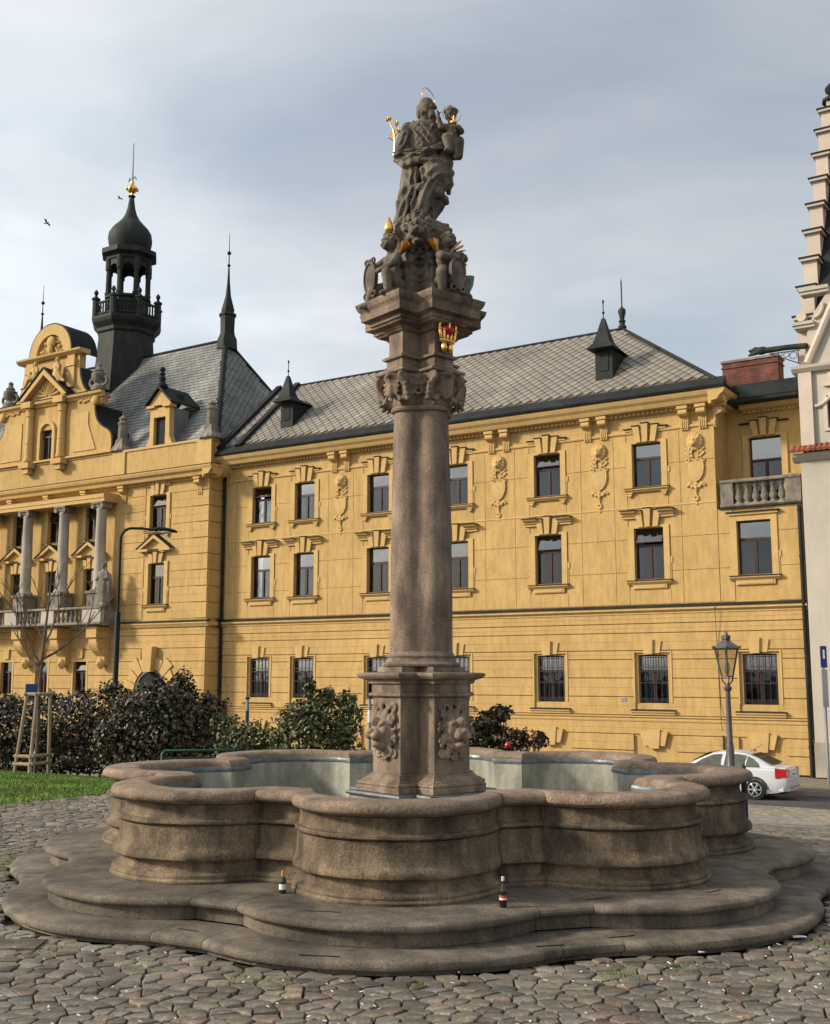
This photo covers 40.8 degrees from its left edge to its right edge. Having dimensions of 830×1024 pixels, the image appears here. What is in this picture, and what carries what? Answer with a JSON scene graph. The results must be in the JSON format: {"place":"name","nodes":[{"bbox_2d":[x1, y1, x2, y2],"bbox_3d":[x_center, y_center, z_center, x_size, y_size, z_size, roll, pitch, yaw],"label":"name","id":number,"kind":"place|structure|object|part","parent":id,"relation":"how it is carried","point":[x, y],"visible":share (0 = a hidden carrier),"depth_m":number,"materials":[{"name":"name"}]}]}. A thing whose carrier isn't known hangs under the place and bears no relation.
{"place":"outdoors","nodes":[
{"label":"outdoors","id":0,"kind":"place"},
{"bbox_2d":[0,769,114,805],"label":"lawn","id":1,"kind":"structure","parent":0,"point":[41,792],"depth_m":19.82,"materials":[{"name":"plant"}]},
{"bbox_2d":[12,692,53,773],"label":"tree stakes","id":2,"kind":"object","parent":1,"relation":"on","point":[30,757],"visible":0.94,"depth_m":26.76,"materials":[{"name":"brown wood"}]},
{"bbox_2d":[0,558,114,773],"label":"young tree","id":3,"kind":"object","parent":1,"relation":"on","point":[41,660],"visible":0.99,"depth_m":27.26,"materials":[{"name":"brown plant"}]},
{"bbox_2d":[0,678,130,775],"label":"shrub","id":4,"kind":"object","parent":1,"relation":"on","point":[67,744],"visible":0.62,"depth_m":29.99,"materials":[{"name":"green plant"}]},
{"bbox_2d":[112,527,177,713],"bbox_3d":[-7.700,3.932,31.562,1.740,7.076,0.270,0,-8,0],"label":"street lamp","id":5,"kind":"object","parent":1,"relation":"on","point":[164,530],"visible":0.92,"depth_m":31.71,"materials":[{"name":"grey metal"}]},
{"bbox_2d":[88,665,234,778],"bbox_3d":[-6.222,5.259,27.504,3.691,2.982,2.866,0,-8,0],"label":"shrub","id":6,"kind":"object","parent":1,"relation":"on","point":[169,716],"visible":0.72,"depth_m":26.78,"materials":[{"name":"green plant"}]},
{"bbox_2d":[207,714,289,756],"bbox_3d":[-3.904,5.687,26.480,2.093,1.767,1.389,0,-8,0],"label":"shrub","id":7,"kind":"object","parent":1,"relation":"on","point":[231,736],"visible":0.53,"depth_m":26.37,"materials":[{"name":"green plant"}]},
{"bbox_2d":[260,674,365,750],"bbox_3d":[-2.258,5.031,25.178,2.465,2.713,1.692,0,-8,0],"label":"shrub","id":8,"kind":"object","parent":1,"relation":"on","point":[310,715],"visible":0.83,"depth_m":25.04,"materials":[{"name":"green plant"}]},
{"bbox_2d":[469,703,514,750],"bbox_3d":[1.507,5.396,24.665,1.505,2.297,1.188,0,-8,0],"label":"shrub","id":9,"kind":"object","parent":1,"relation":"on","point":[484,725],"visible":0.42,"depth_m":24.58,"materials":[{"name":"green plant"}]},
{"bbox_2d":[505,742,510,750],"bbox_3d":[1.980,5.592,23.743,0.130,1.375,0.130,0,-8,0],"label":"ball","id":10,"kind":"object","parent":1,"relation":"on","point":[507,745],"visible":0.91,"depth_m":23.79,"materials":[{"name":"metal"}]},
{"bbox_2d":[497,726,549,751],"bbox_3d":[2.339,5.568,24.356,1.112,1.776,0.985,-6,-10,35],"label":"shrub","id":11,"kind":"object","parent":1,"relation":"on","point":[539,739],"visible":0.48,"depth_m":24.36,"materials":[{"name":"red plant"}]},
{"bbox_2d":[0,747,829,1023],"bbox_3d":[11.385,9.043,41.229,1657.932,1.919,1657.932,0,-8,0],"label":"ground","id":12,"kind":"structure","parent":0,"point":[66,983],"depth_m":7.53,"materials":[{"name":"stone"}]},
{"bbox_2d":[0,939,47,951],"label":"stone slab","id":13,"kind":"structure","parent":12,"relation":"on","point":[22,944],"depth_m":8.62,"materials":[{"name":"grey stone"}]},
{"bbox_2d":[25,684,37,718],"bbox_3d":[-12.350,6.968,35.958,0.500,2.820,0.123,0,-8,0],"label":"sign post","id":14,"kind":"object","parent":12,"relation":"on","point":[31,688],"visible":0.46,"depth_m":36.08,"materials":[{"name":"metal"}]},
{"bbox_2d":[161,749,235,759],"bbox_3d":[-3.704,4.476,19.036,1.294,0.812,0.477,1,-8,-9],"label":"bench","id":15,"kind":"object","parent":12,"relation":"on","point":[189,750],"visible":0.22,"depth_m":19.26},
{"bbox_2d":[0,841,829,995],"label":"weeds","id":16,"kind":"object","parent":12,"relation":"on","point":[6,860],"visible":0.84,"depth_m":7.99,"materials":[{"name":"green plant"}]},
{"bbox_2d":[0,925,829,1023],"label":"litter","id":17,"kind":"object","parent":12,"relation":"on","point":[451,982],"visible":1,"depth_m":7.34,"materials":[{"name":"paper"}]},
{"bbox_2d":[1,747,829,975],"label":"fountain","id":18,"kind":"object","parent":12,"relation":"on","point":[590,854],"visible":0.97,"depth_m":9.41,"materials":[{"name":"stone"}]},
{"bbox_2d":[279,870,285,893],"bbox_3d":[-1.100,3.076,9.274,0.061,0.181,0.060,3,-9,-23],"label":"bottle","id":19,"kind":"object","parent":18,"relation":"on","point":[282,885],"visible":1,"depth_m":9.25,"materials":[{"name":"green glass"}]},
{"bbox_2d":[345,208,495,798],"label":"column","id":20,"kind":"structure","parent":18,"relation":"in","point":[420,731],"depth_m":12.38,"materials":[{"name":"stone"}]},
{"bbox_2d":[358,217,410,309],"bbox_3d":[-0.324,-2.890,12.863,0.456,1.120,0.514,7,-11,-39],"label":"cherub statue","id":21,"kind":"object","parent":20,"relation":"on","point":[388,265],"visible":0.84,"depth_m":12.79,"materials":[{"name":"stone"}]},
{"bbox_2d":[385,87,463,227],"bbox_3d":[0.117,-4.213,13.312,0.949,1.874,0.612,0,-8,0],"label":"statue","id":22,"kind":"object","parent":20,"relation":"on","point":[427,150],"visible":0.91,"depth_m":13.17,"materials":[{"name":"stone"}]},
{"bbox_2d":[426,231,470,296],"bbox_3d":[0.445,-2.824,12.826,0.652,0.827,0.431,7,-11,-39],"label":"cherub statue","id":23,"kind":"object","parent":20,"relation":"on","point":[451,275],"visible":0.81,"depth_m":12.67,"materials":[{"name":"stone"}]},
{"bbox_2d":[456,275,473,297],"bbox_3d":[0.419,-2.723,13.527,0.514,0.827,0.652,7,-11,-39],"label":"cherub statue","id":24,"kind":"object","parent":20,"relation":"on","point":[471,285],"visible":0.01,"depth_m":13.49,"materials":[{"name":"stone"}]},
{"bbox_2d":[499,876,506,907],"bbox_3d":[0.688,2.970,8.724,0.061,0.232,0.060,3,-9,-23],"label":"bottle","id":25,"kind":"object","parent":18,"relation":"on","point":[502,896],"visible":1,"depth_m":8.70,"materials":[{"name":"brown glass"}]},
{"bbox_2d":[711,632,740,766],"bbox_3d":[6.620,4.518,23.495,0.652,3.977,0.665,0,-8,0],"label":"lamp post","id":26,"kind":"object","parent":12,"relation":"on","point":[725,643],"visible":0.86,"depth_m":23.52,"materials":[{"name":"grey metal"}]},
{"bbox_2d":[792,935,806,937],"bbox_3d":[3.050,3.369,8.858,0.110,0.008,0.070,0,-8,0],"label":"paper scrap","id":27,"kind":"object","parent":12,"relation":"on","point":[794,936],"visible":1,"depth_m":8.86,"materials":[{"name":"white paper"}]},
{"bbox_2d":[785,790,829,796],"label":"kerb","id":28,"kind":"structure","parent":12,"relation":"on","point":[811,793],"depth_m":36.49,"materials":[{"name":"grey stone"}]},
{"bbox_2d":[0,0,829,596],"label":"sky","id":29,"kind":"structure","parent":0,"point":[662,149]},
{"bbox_2d":[1,750,829,809],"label":"asphalt road","id":30,"kind":"structure","parent":0,"point":[801,801],"depth_m":34.63,"materials":[{"name":"grey asphalt"}]},
{"bbox_2d":[367,696,371,749],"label":"bollard post","id":31,"kind":"object","parent":30,"relation":"on","point":[369,717],"visible":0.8,"depth_m":42.17,"materials":[{"name":"white metal"}]},
{"bbox_2d":[688,744,799,799],"bbox_3d":[10.124,8.438,36.612,4.605,1.687,2.127,-5,-10,32],"label":"parked car","id":32,"kind":"object","parent":30,"relation":"on","point":[772,775],"visible":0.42,"depth_m":35.24,"materials":[{"name":"white metal"}]},
{"bbox_3d":[9.483,8.026,36.189,0.940,0.380,0.196,-5,-10,32],"label":"side window","id":33,"kind":"part","parent":32,"relation":"part of","materials":[{"name":"green glass"}]},
{"bbox_3d":[10.243,7.952,35.714,0.700,0.390,0.207,-5,-10,32],"label":"side window","id":34,"kind":"part","parent":32,"relation":"part of","materials":[{"name":"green glass"}]},
{"bbox_3d":[10.714,7.924,35.411,0.420,0.320,0.184,-5,-10,32],"label":"side window","id":35,"kind":"part","parent":32,"relation":"part of","materials":[{"name":"green glass"}]},
{"bbox_3d":[11.334,7.919,35.903,0.660,0.300,1.320,-5,-10,32],"label":"rear window","id":36,"kind":"part","parent":32,"relation":"part of","materials":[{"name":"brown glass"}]},
{"bbox_2d":[4,761,829,820],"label":"sett road","id":37,"kind":"structure","parent":0,"point":[748,804],"depth_m":32.50,"materials":[{"name":"grey stone"}]},
{"bbox_2d":[60,697,70,771],"bbox_3d":[-12.200,7.766,38.872,0.360,2.600,0.127,0,-8,0],"label":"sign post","id":38,"kind":"object","parent":37,"relation":"on","point":[62,699],"visible":0.26,"depth_m":38.97,"materials":[{"name":"metal"}]},
{"bbox_2d":[245,697,249,737],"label":"bollard post","id":39,"kind":"object","parent":37,"relation":"on","point":[247,711],"visible":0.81,"depth_m":43.97,"materials":[{"name":"metal"}]},
{"bbox_2d":[749,817,829,828],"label":"kerb","id":40,"kind":"structure","parent":37,"relation":"on","point":[790,822],"depth_m":24.95,"materials":[{"name":"grey stone"}]},
{"bbox_2d":[37,771,829,828],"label":"path","id":41,"kind":"structure","parent":0,"point":[751,821],"depth_m":24.15,"materials":[{"name":"grey stone"}]},
{"bbox_2d":[740,764,748,818],"bbox_3d":[7.080,6.063,23.978,0.180,1.270,0.180,0,-8,0],"label":"bollard","id":42,"kind":"object","parent":41,"relation":"on","point":[744,787],"visible":0.22,"depth_m":23.94,"materials":[{"name":"black plastic"}]},
{"bbox_2d":[52,748,829,790],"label":"pavement","id":43,"kind":"structure","parent":0,"point":[812,783],"depth_m":38.04,"materials":[{"name":"grey stone"}]},
{"bbox_2d":[0,143,815,776],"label":"town hall","id":44,"kind":"structure","parent":43,"relation":"on","point":[628,543],"depth_m":50.44,"materials":[{"name":"yellow paint"}]},
{"bbox_2d":[0,649,14,694],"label":"window","id":45,"kind":"structure","parent":44,"relation":"in","point":[8,675],"depth_m":62.27,"materials":[{"name":"yellow glass"}]},
{"bbox_2d":[0,547,21,608],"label":"window","id":46,"kind":"structure","parent":44,"relation":"in","point":[14,555],"depth_m":62.79,"materials":[{"name":"yellow glass"}]},
{"bbox_2d":[7,515,23,550],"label":"window","id":47,"kind":"structure","parent":44,"relation":"in","point":[19,532],"depth_m":63.32,"materials":[{"name":"yellow glass"}]},
{"bbox_2d":[33,649,49,691],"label":"window","id":48,"kind":"structure","parent":44,"relation":"in","point":[45,674],"depth_m":60.67,"materials":[{"name":"yellow glass"}]},
{"bbox_2d":[33,544,57,607],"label":"window","id":49,"kind":"structure","parent":44,"relation":"in","point":[50,551],"depth_m":61.22,"materials":[{"name":"yellow glass"}]},
{"bbox_2d":[43,431,51,459],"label":"gable window","id":50,"kind":"structure","parent":44,"relation":"in","point":[48,433],"depth_m":62.92,"materials":[{"name":"black glass"}]},
{"bbox_2d":[41,510,59,547],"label":"window","id":51,"kind":"structure","parent":44,"relation":"in","point":[55,516],"depth_m":61.70,"materials":[{"name":"yellow glass"}]},
{"bbox_2d":[70,648,87,693],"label":"window","id":52,"kind":"structure","parent":44,"relation":"in","point":[81,669],"depth_m":59.06,"materials":[{"name":"yellow glass"}]},
{"bbox_2d":[79,506,96,544],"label":"window","id":53,"kind":"structure","parent":44,"relation":"in","point":[92,512],"depth_m":60.09,"materials":[{"name":"yellow glass"}]},
{"bbox_2d":[71,540,106,605],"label":"window","id":54,"kind":"structure","parent":44,"relation":"in","point":[87,548],"depth_m":59.60,"materials":[{"name":"yellow glass"}]},
{"bbox_2d":[94,559,111,606],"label":"statue","id":55,"kind":"object","parent":44,"relation":"on","point":[104,577],"visible":0.9,"depth_m":57.22,"materials":[{"name":"grey stone"}]},
{"bbox_2d":[135,533,173,611],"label":"window","id":56,"kind":"structure","parent":44,"relation":"in","point":[159,572],"depth_m":56.83,"materials":[{"name":"yellow glass"}]},
{"bbox_2d":[143,481,171,537],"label":"window","id":57,"kind":"structure","parent":44,"relation":"in","point":[162,517],"depth_m":57.34,"materials":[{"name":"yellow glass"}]},
{"bbox_2d":[156,417,164,444],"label":"dormer window","id":58,"kind":"structure","parent":44,"relation":"in","point":[160,428],"depth_m":58.27,"materials":[{"name":"grey glass"}]},
{"bbox_2d":[242,646,271,706],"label":"window","id":59,"kind":"structure","parent":44,"relation":"in","point":[261,665],"depth_m":53.72,"materials":[{"name":"yellow glass"}]},
{"bbox_2d":[240,539,278,605],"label":"window","id":60,"kind":"structure","parent":44,"relation":"in","point":[257,547],"depth_m":54.41,"materials":[{"name":"yellow glass"}]},
{"bbox_2d":[246,470,277,530],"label":"window","id":61,"kind":"structure","parent":44,"relation":"in","point":[259,482],"depth_m":54.92,"materials":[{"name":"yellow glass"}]},
{"bbox_2d":[285,646,314,707],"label":"window","id":62,"kind":"structure","parent":44,"relation":"in","point":[300,651],"depth_m":52.30,"materials":[{"name":"glass"}]},
{"bbox_2d":[282,536,321,603],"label":"window","id":63,"kind":"structure","parent":44,"relation":"in","point":[299,543],"depth_m":52.95,"materials":[{"name":"yellow glass"}]},
{"bbox_2d":[288,465,320,527],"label":"window","id":64,"kind":"structure","parent":44,"relation":"in","point":[301,473],"depth_m":53.49,"materials":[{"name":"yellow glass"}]},
{"bbox_2d":[354,530,390,600],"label":"window","id":65,"kind":"structure","parent":44,"relation":"in","point":[374,542],"depth_m":50.78,"materials":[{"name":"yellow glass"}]},
{"bbox_2d":[359,644,387,708],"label":"window","id":66,"kind":"structure","parent":44,"relation":"in","point":[375,650],"depth_m":50.08,"materials":[{"name":"yellow glass"}]},
{"bbox_2d":[360,456,392,520],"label":"window","id":67,"kind":"structure","parent":44,"relation":"in","point":[374,464],"depth_m":51.28,"materials":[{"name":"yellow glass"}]},
{"bbox_2d":[449,446,474,511],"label":"window","id":68,"kind":"structure","parent":44,"relation":"in","point":[454,461],"depth_m":48.82,"materials":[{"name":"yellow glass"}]},
{"bbox_2d":[453,643,474,710],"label":"window","id":69,"kind":"structure","parent":44,"relation":"in","point":[458,649],"depth_m":47.64,"materials":[{"name":"yellow glass"}]},
{"bbox_2d":[451,523,477,596],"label":"window","id":70,"kind":"structure","parent":44,"relation":"in","point":[469,527],"depth_m":48.13,"materials":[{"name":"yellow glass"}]},
{"bbox_2d":[521,515,571,593],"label":"window","id":71,"kind":"structure","parent":44,"relation":"in","point":[551,587],"depth_m":46.12,"materials":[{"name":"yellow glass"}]},
{"bbox_2d":[526,434,567,505],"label":"window","id":72,"kind":"structure","parent":44,"relation":"in","point":[544,483],"depth_m":46.64,"materials":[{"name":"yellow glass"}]},
{"bbox_2d":[529,641,570,712],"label":"window","id":73,"kind":"structure","parent":44,"relation":"in","point":[547,647],"depth_m":45.42,"materials":[{"name":"glass"}]},
{"bbox_2d":[622,421,669,497],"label":"window","id":74,"kind":"structure","parent":44,"relation":"in","point":[653,470],"depth_m":44.39,"materials":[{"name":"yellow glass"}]},
{"bbox_2d":[619,507,674,589],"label":"window","id":75,"kind":"structure","parent":44,"relation":"in","point":[657,583],"depth_m":43.78,"materials":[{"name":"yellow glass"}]},
{"bbox_2d":[631,639,675,715],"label":"window","id":76,"kind":"structure","parent":44,"relation":"in","point":[649,688],"depth_m":43.08,"materials":[{"name":"glass"}]},
{"bbox_2d":[725,508,781,584],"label":"window","id":77,"kind":"structure","parent":44,"relation":"in","point":[749,560],"depth_m":41.66,"materials":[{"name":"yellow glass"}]},
{"bbox_2d":[735,638,786,717],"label":"window","id":78,"kind":"structure","parent":44,"relation":"in","point":[756,645],"depth_m":40.84,"materials":[{"name":"glass"}]},
{"bbox_2d":[738,416,791,502],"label":"window","id":79,"kind":"structure","parent":44,"relation":"in","point":[762,419],"depth_m":43.47,"materials":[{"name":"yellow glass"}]},
{"bbox_2d":[748,83,829,777],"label":"house","id":80,"kind":"structure","parent":43,"relation":"on","point":[811,327],"depth_m":40.65,"materials":[{"name":"grey paint"}]},
{"bbox_2d":[823,391,829,430],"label":"window","id":81,"kind":"structure","parent":80,"relation":"in","point":[827,428],"depth_m":40.44,"materials":[{"name":"white glass"}]},
{"bbox_2d":[820,646,829,786],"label":"sign post","id":82,"kind":"object","parent":43,"relation":"on","point":[823,660],"visible":1,"depth_m":37.08,"materials":[{"name":"metal"}]}
]}

